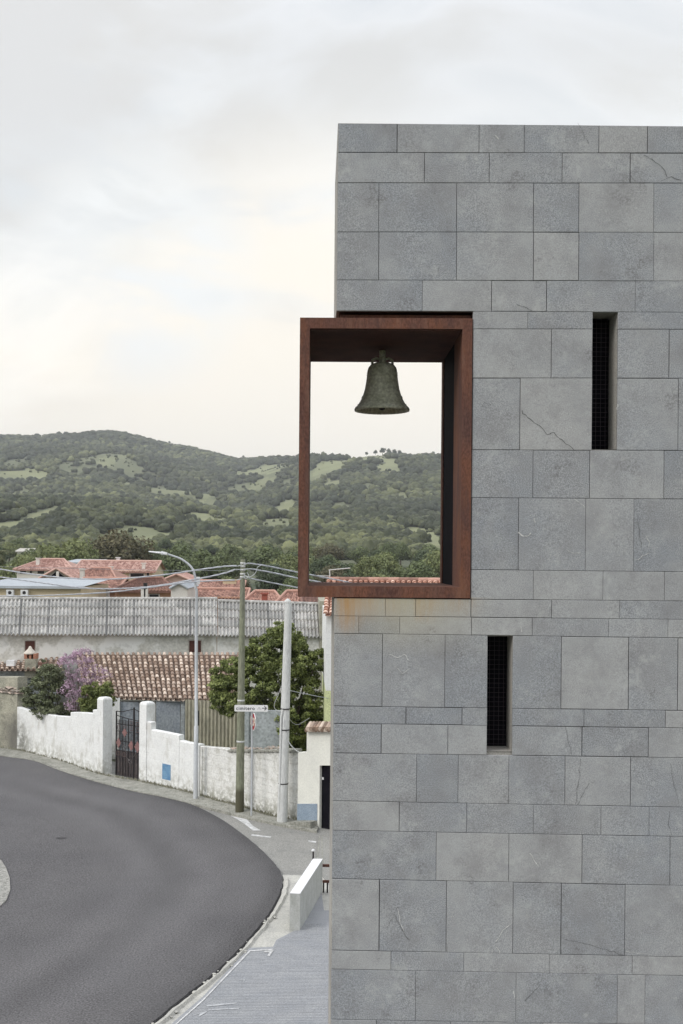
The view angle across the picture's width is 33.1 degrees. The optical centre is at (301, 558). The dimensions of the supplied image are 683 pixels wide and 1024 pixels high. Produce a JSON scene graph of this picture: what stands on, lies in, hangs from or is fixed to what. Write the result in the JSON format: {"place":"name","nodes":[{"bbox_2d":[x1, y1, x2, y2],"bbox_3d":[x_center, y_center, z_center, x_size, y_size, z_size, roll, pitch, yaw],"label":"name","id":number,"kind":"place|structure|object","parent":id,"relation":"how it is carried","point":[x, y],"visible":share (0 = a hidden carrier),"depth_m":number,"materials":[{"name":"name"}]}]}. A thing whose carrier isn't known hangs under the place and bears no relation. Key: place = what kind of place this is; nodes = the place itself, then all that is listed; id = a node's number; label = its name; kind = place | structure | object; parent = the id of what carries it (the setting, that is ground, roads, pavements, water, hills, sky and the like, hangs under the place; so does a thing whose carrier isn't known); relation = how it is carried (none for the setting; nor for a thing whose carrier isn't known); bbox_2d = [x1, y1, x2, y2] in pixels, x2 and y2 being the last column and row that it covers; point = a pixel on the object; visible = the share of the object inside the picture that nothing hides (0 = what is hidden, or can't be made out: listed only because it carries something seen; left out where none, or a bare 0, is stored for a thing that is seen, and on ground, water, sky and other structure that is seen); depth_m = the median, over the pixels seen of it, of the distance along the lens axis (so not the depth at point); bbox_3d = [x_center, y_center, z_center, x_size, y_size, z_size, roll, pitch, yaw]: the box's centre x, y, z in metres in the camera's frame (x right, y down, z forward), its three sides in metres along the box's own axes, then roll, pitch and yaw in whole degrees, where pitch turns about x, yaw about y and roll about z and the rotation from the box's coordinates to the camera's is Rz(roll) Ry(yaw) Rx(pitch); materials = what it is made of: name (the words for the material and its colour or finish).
{"place":"outdoors","nodes":[
{"label":"outdoors","id":0,"kind":"place"},
{"bbox_2d":[13,558,75,577],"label":"village house","id":1,"kind":"structure","parent":0,"point":[48,564],"depth_m":139.28,"materials":[{"name":"red tile"}]},
{"bbox_2d":[0,756,91,944],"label":"road","id":2,"kind":"structure","parent":0,"point":[48,870],"depth_m":31.07,"materials":[{"name":"asphalt"}]},
{"bbox_2d":[0,578,107,634],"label":"village house","id":3,"kind":"structure","parent":0,"point":[18,586],"depth_m":85.03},
{"bbox_2d":[70,559,106,563],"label":"village house","id":4,"kind":"structure","parent":0,"point":[75,561],"depth_m":163.59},
{"bbox_2d":[83,577,128,608],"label":"village house","id":5,"kind":"structure","parent":0,"point":[113,583],"depth_m":100.55,"materials":[{"name":"red tile"}]},
{"bbox_2d":[75,557,165,580],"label":"village house","id":6,"kind":"structure","parent":0,"point":[137,568],"depth_m":128.76,"materials":[{"name":"red tile"}]},
{"bbox_2d":[115,707,138,778],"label":"iron gate","id":7,"kind":"structure","parent":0,"point":[126,763],"depth_m":43.67,"materials":[{"name":"metal"}]},
{"bbox_2d":[111,576,172,626],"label":"village house","id":8,"kind":"structure","parent":0,"point":[163,591],"depth_m":90.61,"materials":[{"name":"red tile"}]},
{"bbox_2d":[141,583,147,596],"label":"flue stack","id":9,"kind":"object","parent":8,"relation":"on","point":[144,592],"visible":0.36,"depth_m":80.00,"materials":[{"name":"white metal"}]},
{"bbox_2d":[165,572,193,582],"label":"village house","id":10,"kind":"structure","parent":0,"point":[173,578],"depth_m":116.00,"materials":[{"name":"red tile"}]},
{"bbox_2d":[188,579,247,586],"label":"village house","id":11,"kind":"structure","parent":0,"point":[236,583],"depth_m":109.00,"materials":[{"name":"red tile"}]},
{"bbox_2d":[0,438,439,761],"bbox_3d":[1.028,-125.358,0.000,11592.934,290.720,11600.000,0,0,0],"label":"ground","id":12,"kind":"structure","parent":0,"point":[150,532],"depth_m":1698.85,"materials":[{"name":"plant"}]},
{"bbox_2d":[0,546,10,565],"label":"broadleaf tree","id":13,"kind":"object","parent":12,"relation":"on","point":[7,557],"visible":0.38,"depth_m":291.54,"materials":[{"name":"green plant"}]},
{"bbox_2d":[0,550,16,572],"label":"broadleaf tree","id":14,"kind":"object","parent":12,"relation":"on","point":[3,560],"visible":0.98,"depth_m":95.61,"materials":[{"name":"green plant"}]},
{"bbox_2d":[1,542,23,561],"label":"broadleaf tree","id":15,"kind":"object","parent":12,"relation":"on","point":[11,547],"visible":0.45,"depth_m":389.51,"materials":[{"name":"green plant"}]},
{"bbox_2d":[0,553,35,579],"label":"broadleaf tree","id":16,"kind":"object","parent":12,"relation":"on","point":[21,561],"visible":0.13,"depth_m":188.87,"materials":[{"name":"green plant"}]},
{"bbox_2d":[7,538,30,547],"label":"broadleaf tree","id":17,"kind":"object","parent":12,"relation":"on","point":[19,541],"visible":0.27,"depth_m":424.44,"materials":[{"name":"green plant"}]},
{"bbox_2d":[12,548,35,563],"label":"broadleaf tree","id":18,"kind":"object","parent":12,"relation":"on","point":[31,550],"visible":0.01,"depth_m":232.34,"materials":[{"name":"green plant"}]},
{"bbox_2d":[17,545,65,565],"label":"broadleaf tree","id":19,"kind":"object","parent":12,"relation":"on","point":[40,552],"visible":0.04,"depth_m":224.19,"materials":[{"name":"green plant"}]},
{"bbox_2d":[38,566,87,577],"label":"village house","id":20,"kind":"structure","parent":12,"relation":"on","point":[70,572],"depth_m":110.00,"materials":[{"name":"red tile"}]},
{"bbox_2d":[33,538,101,560],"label":"broadleaf tree","id":21,"kind":"object","parent":12,"relation":"on","point":[78,551],"visible":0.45,"depth_m":212.85,"materials":[{"name":"green plant"}]},
{"bbox_2d":[78,567,129,579],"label":"village house","id":22,"kind":"structure","parent":12,"relation":"on","point":[100,572],"depth_m":116.03,"materials":[{"name":"red tile"}]},
{"bbox_2d":[86,527,154,559],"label":"broadleaf tree","id":23,"kind":"object","parent":12,"relation":"on","point":[111,548],"visible":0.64,"depth_m":233.24,"materials":[{"name":"green plant"}]},
{"bbox_2d":[138,550,163,559],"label":"broadleaf tree","id":24,"kind":"object","parent":12,"relation":"on","point":[154,556],"visible":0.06,"depth_m":239.24,"materials":[{"name":"green plant"}]},
{"bbox_2d":[77,652,238,758],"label":"tiled outbuilding","id":25,"kind":"structure","parent":12,"relation":"on","point":[169,679],"depth_m":48.71,"materials":[{"name":"tile"}]},
{"bbox_2d":[156,702,179,733],"bbox_3d":[-5.560,7.231,48.030,1.004,2.448,0.060,0,0,0],"label":"grey door","id":26,"kind":"structure","parent":25,"relation":"in","point":[167,713],"depth_m":48.00,"materials":[{"name":"blue paint"}]},
{"bbox_2d":[0,597,324,734],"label":"long shed","id":27,"kind":"structure","parent":12,"relation":"on","point":[176,633],"depth_m":54.97,"materials":[{"name":"grey"}]},
{"bbox_2d":[24,640,35,651],"bbox_3d":[-12.399,4.016,52.537,0.506,0.544,0.174,0,0,0],"label":"window","id":28,"kind":"structure","parent":27,"relation":"in","point":[27,643],"depth_m":52.50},
{"bbox_2d":[188,639,201,652],"bbox_3d":[-5.023,4.182,54.385,0.659,0.662,0.210,0,0,0],"label":"window","id":29,"kind":"structure","parent":27,"relation":"in","point":[191,642],"depth_m":54.33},
{"bbox_2d":[157,538,174,549],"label":"broadleaf tree","id":30,"kind":"object","parent":12,"relation":"on","point":[166,543],"visible":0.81,"depth_m":460.70,"materials":[{"name":"green plant"}]},
{"bbox_2d":[160,545,201,574],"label":"broadleaf tree","id":31,"kind":"object","parent":12,"relation":"on","point":[171,563],"visible":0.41,"depth_m":228.17,"materials":[{"name":"green plant"}]},
{"bbox_2d":[170,540,193,551],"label":"broadleaf tree","id":32,"kind":"object","parent":12,"relation":"on","point":[178,542],"visible":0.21,"depth_m":431.94,"materials":[{"name":"green plant"}]},
{"bbox_2d":[169,579,198,626],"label":"village house","id":33,"kind":"structure","parent":12,"relation":"on","point":[183,590],"depth_m":82.00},
{"bbox_2d":[181,548,223,578],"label":"broadleaf tree","id":34,"kind":"object","parent":12,"relation":"on","point":[197,561],"visible":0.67,"depth_m":213.32,"materials":[{"name":"green plant"}]},
{"bbox_2d":[203,544,219,555],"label":"broadleaf tree","id":35,"kind":"object","parent":12,"relation":"on","point":[211,549],"visible":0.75,"depth_m":464.88,"materials":[{"name":"green plant"}]},
{"bbox_2d":[0,430,440,558],"bbox_3d":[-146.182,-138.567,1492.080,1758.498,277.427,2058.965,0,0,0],"label":"woodland","id":36,"kind":"object","parent":12,"relation":"on","point":[95,503],"visible":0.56,"depth_m":1261.56,"materials":[{"name":"plant"}]},
{"bbox_2d":[213,552,239,578],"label":"broadleaf tree","id":37,"kind":"object","parent":12,"relation":"on","point":[225,560],"visible":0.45,"depth_m":247.62,"materials":[{"name":"green plant"}]},
{"bbox_2d":[215,544,240,561],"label":"broadleaf tree","id":38,"kind":"object","parent":12,"relation":"on","point":[233,551],"visible":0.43,"depth_m":347.59,"materials":[{"name":"green plant"}]},
{"bbox_2d":[239,545,284,574],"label":"broadleaf tree","id":39,"kind":"object","parent":12,"relation":"on","point":[263,555],"visible":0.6,"depth_m":247.38,"materials":[{"name":"green plant"}]},
{"bbox_2d":[244,710,280,748],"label":"yard wall","id":40,"kind":"structure","parent":12,"relation":"on","point":[265,733],"depth_m":41.20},
{"bbox_2d":[207,621,323,751],"bbox_3d":[-1.126,5.419,42.254,4.873,6.174,3.132,0,0,0],"label":"leafy tree","id":41,"kind":"object","parent":12,"relation":"on","point":[266,677],"visible":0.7,"depth_m":42.34,"materials":[{"name":"green plant"}]},
{"bbox_2d":[253,562,295,591],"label":"broadleaf tree","id":42,"kind":"object","parent":12,"relation":"on","point":[271,577],"visible":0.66,"depth_m":188.52,"materials":[{"name":"green plant"}]},
{"bbox_2d":[277,578,297,594],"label":"broadleaf tree","id":43,"kind":"object","parent":12,"relation":"on","point":[291,582],"visible":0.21,"depth_m":170.43,"materials":[{"name":"green plant"}]},
{"bbox_2d":[265,553,312,573],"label":"broadleaf tree","id":44,"kind":"object","parent":12,"relation":"on","point":[287,564],"visible":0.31,"depth_m":233.80,"materials":[{"name":"green plant"}]},
{"bbox_2d":[275,589,317,620],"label":"village house","id":45,"kind":"structure","parent":12,"relation":"on","point":[291,594],"depth_m":78.66,"materials":[{"name":"red tile"}]},
{"bbox_2d":[283,571,316,582],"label":"broadleaf tree","id":46,"kind":"object","parent":12,"relation":"on","point":[296,574],"visible":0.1,"depth_m":185.79,"materials":[{"name":"green plant"}]},
{"bbox_2d":[289,545,316,554],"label":"broadleaf tree","id":47,"kind":"object","parent":12,"relation":"on","point":[295,549],"visible":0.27,"depth_m":400.97,"materials":[{"name":"green plant"}]},
{"bbox_2d":[300,597,317,628],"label":"village house","id":48,"kind":"structure","parent":12,"relation":"on","point":[311,599],"depth_m":76.07,"materials":[{"name":"red tile"}]},
{"bbox_2d":[312,543,344,562],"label":"broadleaf tree","id":49,"kind":"object","parent":12,"relation":"on","point":[335,552],"visible":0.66,"depth_m":355.31,"materials":[{"name":"green plant"}]},
{"bbox_2d":[309,556,351,577],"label":"broadleaf tree","id":50,"kind":"object","parent":12,"relation":"on","point":[317,567],"visible":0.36,"depth_m":213.78,"materials":[{"name":"green plant"}]},
{"bbox_2d":[313,563,347,581],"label":"broadleaf tree","id":51,"kind":"object","parent":12,"relation":"on","point":[335,573],"visible":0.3,"depth_m":201.11,"materials":[{"name":"green plant"}]},
{"bbox_2d":[347,546,369,563],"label":"broadleaf tree","id":52,"kind":"object","parent":12,"relation":"on","point":[359,552],"visible":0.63,"depth_m":362.30,"materials":[{"name":"green plant"}]},
{"bbox_2d":[351,555,397,576],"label":"broadleaf tree","id":53,"kind":"object","parent":12,"relation":"on","point":[356,570],"visible":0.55,"depth_m":236.29,"materials":[{"name":"green plant"}]},
{"bbox_2d":[357,551,403,576],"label":"broadleaf tree","id":54,"kind":"object","parent":12,"relation":"on","point":[388,561],"visible":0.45,"depth_m":237.52,"materials":[{"name":"green plant"}]},
{"bbox_2d":[322,577,439,720],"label":"white house","id":55,"kind":"structure","parent":12,"relation":"on","point":[326,642],"depth_m":41.03,"materials":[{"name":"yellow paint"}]},
{"bbox_2d":[369,569,392,576],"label":"broadleaf tree","id":56,"kind":"object","parent":12,"relation":"on","point":[382,572],"visible":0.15,"depth_m":219.43,"materials":[{"name":"green plant"}]},
{"bbox_2d":[377,542,401,557],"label":"broadleaf tree","id":57,"kind":"object","parent":12,"relation":"on","point":[385,547],"visible":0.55,"depth_m":393.79,"materials":[{"name":"green plant"}]},
{"bbox_2d":[393,542,412,565],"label":"broadleaf tree","id":58,"kind":"object","parent":12,"relation":"on","point":[406,554],"visible":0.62,"depth_m":402.67,"materials":[{"name":"green plant"}]},
{"bbox_2d":[394,560,439,577],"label":"broadleaf tree","id":59,"kind":"object","parent":12,"relation":"on","point":[418,571],"visible":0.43,"depth_m":198.32,"materials":[{"name":"green plant"}]},
{"bbox_2d":[409,549,428,564],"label":"broadleaf tree","id":60,"kind":"object","parent":12,"relation":"on","point":[420,554],"visible":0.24,"depth_m":321.34,"materials":[{"name":"green plant"}]},
{"bbox_2d":[413,544,439,556],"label":"broadleaf tree","id":61,"kind":"object","parent":12,"relation":"on","point":[431,548],"visible":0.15,"depth_m":351.84,"materials":[{"name":"green plant"}]},
{"bbox_2d":[419,550,439,577],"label":"broadleaf tree","id":62,"kind":"object","parent":12,"relation":"on","point":[435,562],"visible":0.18,"depth_m":229.86,"materials":[{"name":"green plant"}]},
{"bbox_2d":[298,123,682,1023],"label":"bell tower","id":63,"kind":"structure","parent":12,"relation":"on","point":[506,791],"depth_m":11.97,"materials":[{"name":"stone"}]},
{"bbox_2d":[354,350,409,414],"bbox_3d":[0.931,-2.030,13.180,0.634,0.695,0.634,0,0,0],"label":"church bell","id":64,"kind":"object","parent":63,"relation":"hanging from","point":[382,395],"visible":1,"depth_m":13.02,"materials":[{"name":"green metal"}]},
{"bbox_2d":[487,635,516,754],"bbox_3d":[2.075,1.416,12.211,0.361,1.300,0.440,0,0,1],"label":"slit window","id":65,"kind":"structure","parent":63,"relation":"in","point":[500,647],"depth_m":12.43,"materials":[{"name":"metal"}]},
{"bbox_2d":[586,312,621,450],"bbox_3d":[3.165,-1.851,12.196,0.360,1.533,0.440,0,0,1],"label":"slit window","id":66,"kind":"structure","parent":63,"relation":"in","point":[604,331],"depth_m":12.36,"materials":[{"name":"metal"}]},
{"bbox_2d":[112,761,329,882],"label":"street","id":67,"kind":"structure","parent":0,"point":[287,851],"depth_m":34.30,"materials":[{"name":"concrete"}]},
{"bbox_2d":[0,860,9,905],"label":"traffic island","id":68,"kind":"structure","parent":67,"relation":"on","point":[4,884],"depth_m":29.35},
{"bbox_2d":[0,676,26,748],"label":"rendered wall","id":69,"kind":"structure","parent":67,"relation":"on","point":[11,695],"depth_m":50.06,"materials":[{"name":"paint"}]},
{"bbox_2d":[0,646,62,709],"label":"stone roofed hut","id":70,"kind":"object","parent":67,"relation":"on","point":[29,665],"visible":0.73,"depth_m":51.22,"materials":[{"name":"ceramic"}]},
{"bbox_2d":[19,659,79,719],"bbox_3d":[-10.625,6.346,48.617,2.628,4.166,1.404,0,0,0],"label":"shrub","id":71,"kind":"object","parent":67,"relation":"on","point":[46,699],"visible":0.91,"depth_m":48.43,"materials":[{"name":"green plant"}]},
{"bbox_2d":[17,696,111,773],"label":"garden wall","id":72,"kind":"structure","parent":67,"relation":"on","point":[82,739],"depth_m":46.30,"materials":[{"name":"paint"}]},
{"bbox_2d":[56,647,112,711],"bbox_3d":[-9.076,6.067,48.009,2.425,4.734,0.986,0,0,0],"label":"blossom tree","id":73,"kind":"object","parent":67,"relation":"on","point":[75,692],"visible":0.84,"depth_m":47.98,"materials":[{"name":"purple plant"}]},
{"bbox_2d":[76,680,116,712],"bbox_3d":[-8.316,6.700,46.572,1.371,3.499,1.491,0,0,-44],"label":"shrub","id":74,"kind":"object","parent":67,"relation":"on","point":[88,703],"visible":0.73,"depth_m":46.37,"materials":[{"name":"green plant"}]},
{"bbox_2d":[0,762,281,1023],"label":"road lane","id":75,"kind":"structure","parent":67,"relation":"attached to","point":[167,906],"depth_m":27.55,"materials":[{"name":"asphalt"}]},
{"bbox_2d":[0,748,317,832],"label":"footway","id":76,"kind":"structure","parent":67,"relation":"attached to","point":[202,802],"depth_m":41.50,"materials":[{"name":"concrete"}]},
{"bbox_2d":[0,746,296,819],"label":"wall weeds","id":77,"kind":"object","parent":76,"relation":"on","point":[205,796],"depth_m":42.11,"materials":[{"name":"plant"}]},
{"bbox_2d":[139,701,204,791],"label":"garden wall","id":78,"kind":"structure","parent":67,"relation":"on","point":[166,757],"depth_m":42.15,"materials":[{"name":"paint"}]},
{"bbox_2d":[162,763,170,780],"bbox_3d":[-4.920,7.814,41.981,0.473,0.564,0.012,0,0,44],"label":"meter door","id":79,"kind":"structure","parent":78,"relation":"in","point":[166,769],"depth_m":41.97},
{"bbox_2d":[149,551,199,798],"bbox_3d":[-4.451,4.111,40.099,1.784,8.705,0.300,0,0,0],"label":"street lamp","id":80,"kind":"object","parent":67,"relation":"on","point":[195,782],"visible":0.93,"depth_m":40.05,"materials":[{"name":"metal"}]},
{"bbox_2d":[152,883,282,1023],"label":"road edge","id":81,"kind":"object","parent":67,"relation":"on","point":[188,994],"visible":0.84,"depth_m":23.75,"materials":[{"name":"concrete"}]},
{"bbox_2d":[151,878,289,1023],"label":"gutter","id":82,"kind":"object","parent":67,"relation":"on","point":[170,1014],"visible":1,"depth_m":23.91,"materials":[{"name":"concrete"}]},
{"bbox_2d":[230,815,258,829],"bbox_3d":[-1.772,8.468,36.840,0.343,0.001,2.446,0,0,-23],"label":"paint mark","id":83,"kind":"object","parent":67,"relation":"on","point":[247,823],"visible":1,"depth_m":36.79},
{"bbox_2d":[235,559,260,812],"bbox_3d":[-1.775,4.261,38.074,0.853,8.451,0.290,0,0,0],"label":"utility pole","id":84,"kind":"object","parent":67,"relation":"on","point":[239,800],"visible":0.98,"depth_m":37.98,"materials":[{"name":"wood"}]},
{"bbox_2d":[0,566,221,570],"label":"cable","id":85,"kind":"object","parent":84,"relation":"attached to","point":[128,569],"visible":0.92,"depth_m":43.02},
{"bbox_2d":[0,569,234,589],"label":"cable","id":86,"kind":"object","parent":84,"relation":"attached to","point":[118,588],"visible":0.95,"depth_m":43.39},
{"bbox_2d":[0,579,234,596],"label":"cable","id":87,"kind":"object","parent":84,"relation":"attached to","point":[115,591],"visible":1,"depth_m":40.98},
{"bbox_2d":[0,565,236,579],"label":"cable","id":88,"kind":"object","parent":84,"relation":"attached to","point":[123,578],"visible":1,"depth_m":42.41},
{"bbox_2d":[249,578,297,587],"bbox_3d":[-0.394,0.925,38.329,2.736,0.548,0.048,0,0,-11],"label":"cable","id":89,"kind":"object","parent":84,"relation":"attached to","point":[273,583],"visible":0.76,"depth_m":38.22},
{"bbox_2d":[251,568,319,581],"bbox_3d":[-0.342,0.621,38.332,2.706,0.555,0.052,0,0,-11],"label":"cable","id":90,"kind":"object","parent":84,"relation":"attached to","point":[282,574],"visible":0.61,"depth_m":38.26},
{"bbox_2d":[248,563,347,581],"bbox_3d":[0.157,0.546,38.830,4.146,0.770,0.062,0,0,-21],"label":"cable","id":91,"kind":"object","parent":84,"relation":"attached to","point":[297,572],"visible":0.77,"depth_m":38.66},
{"bbox_2d":[200,745,301,818],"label":"garden wall","id":92,"kind":"structure","parent":67,"relation":"on","point":[218,773],"depth_m":38.29,"materials":[{"name":"paint"}]},
{"bbox_2d":[198,745,199,795],"bbox_3d":[-3.576,7.484,40.413,0.055,1.774,0.055,0,0,-22],"label":"pipe","id":93,"kind":"object","parent":92,"relation":"attached to","point":[199,774],"visible":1,"depth_m":40.39,"materials":[{"name":"metal"}]},
{"bbox_2d":[234,705,267,815],"bbox_3d":[-1.623,6.643,37.574,1.042,3.688,0.491,0,0,18],"label":"sign post","id":94,"kind":"object","parent":67,"relation":"on","point":[253,708],"visible":1,"depth_m":37.50,"materials":[{"name":"metal"}]},
{"bbox_2d":[277,598,291,822],"bbox_3d":[-0.530,4.893,36.731,0.432,7.212,0.340,0,0,0],"label":"concrete pole","id":95,"kind":"object","parent":67,"relation":"on","point":[282,804],"visible":1,"depth_m":36.61,"materials":[{"name":"grey concrete"}]},
{"bbox_2d":[290,721,330,828],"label":"gateway wall","id":96,"kind":"structure","parent":67,"relation":"on","point":[313,807],"depth_m":36.14,"materials":[{"name":"white plaster"},{"name":"terracotta tile"},{"name":"blue paint"}]},
{"bbox_2d":[297,804,316,819],"bbox_3d":[0.204,8.044,36.332,0.769,0.654,0.050,0,0,35],"label":"utility box door","id":97,"kind":"structure","parent":96,"relation":"in","point":[304,811],"depth_m":36.32,"materials":[{"name":"blue metal"}]},
{"bbox_2d":[321,765,329,828],"bbox_3d":[0.945,7.483,35.961,0.697,2.050,0.070,0,0,35],"label":"door","id":98,"kind":"structure","parent":96,"relation":"in","point":[325,768],"depth_m":36.06,"materials":[{"name":"black plastic"}]},
{"bbox_2d":[318,834,329,884],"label":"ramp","id":99,"kind":"structure","parent":67,"relation":"on","point":[325,843],"depth_m":32.96,"materials":[{"name":"concrete"}]},
{"bbox_2d":[197,587,250,627],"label":"village house","id":100,"kind":"structure","parent":0,"point":[232,593],"depth_m":90.56,"materials":[{"name":"red tile"}]},
{"bbox_2d":[161,875,328,1023],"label":"verge","id":101,"kind":"structure","parent":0,"point":[278,927],"depth_m":26.22,"materials":[{"name":"concrete"}]},
{"bbox_2d":[290,859,322,931],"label":"concrete wall","id":102,"kind":"structure","parent":101,"relation":"on","point":[305,892],"depth_m":26.91,"materials":[{"name":"concrete"}]},
{"bbox_2d":[172,893,328,1023],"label":"paving","id":103,"kind":"structure","parent":0,"point":[318,913],"depth_m":23.10,"materials":[{"name":"stone"}]},
{"bbox_2d":[176,949,272,1023],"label":"paint line","id":104,"kind":"object","parent":103,"relation":"on","point":[222,980],"visible":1,"depth_m":22.85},
{"bbox_2d":[174,923,328,1023],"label":"paving ribs","id":105,"kind":"object","parent":103,"relation":"on","point":[254,998],"visible":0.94,"depth_m":22.53,"materials":[{"name":"stone"}]},
{"bbox_2d":[245,589,279,628],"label":"village house","id":106,"kind":"structure","parent":0,"point":[266,594],"depth_m":80.65,"materials":[{"name":"red tile"}]},
{"bbox_2d":[0,0,682,457],"label":"sky","id":107,"kind":"structure","parent":0,"point":[168,167],"materials":[{"name":"white"}]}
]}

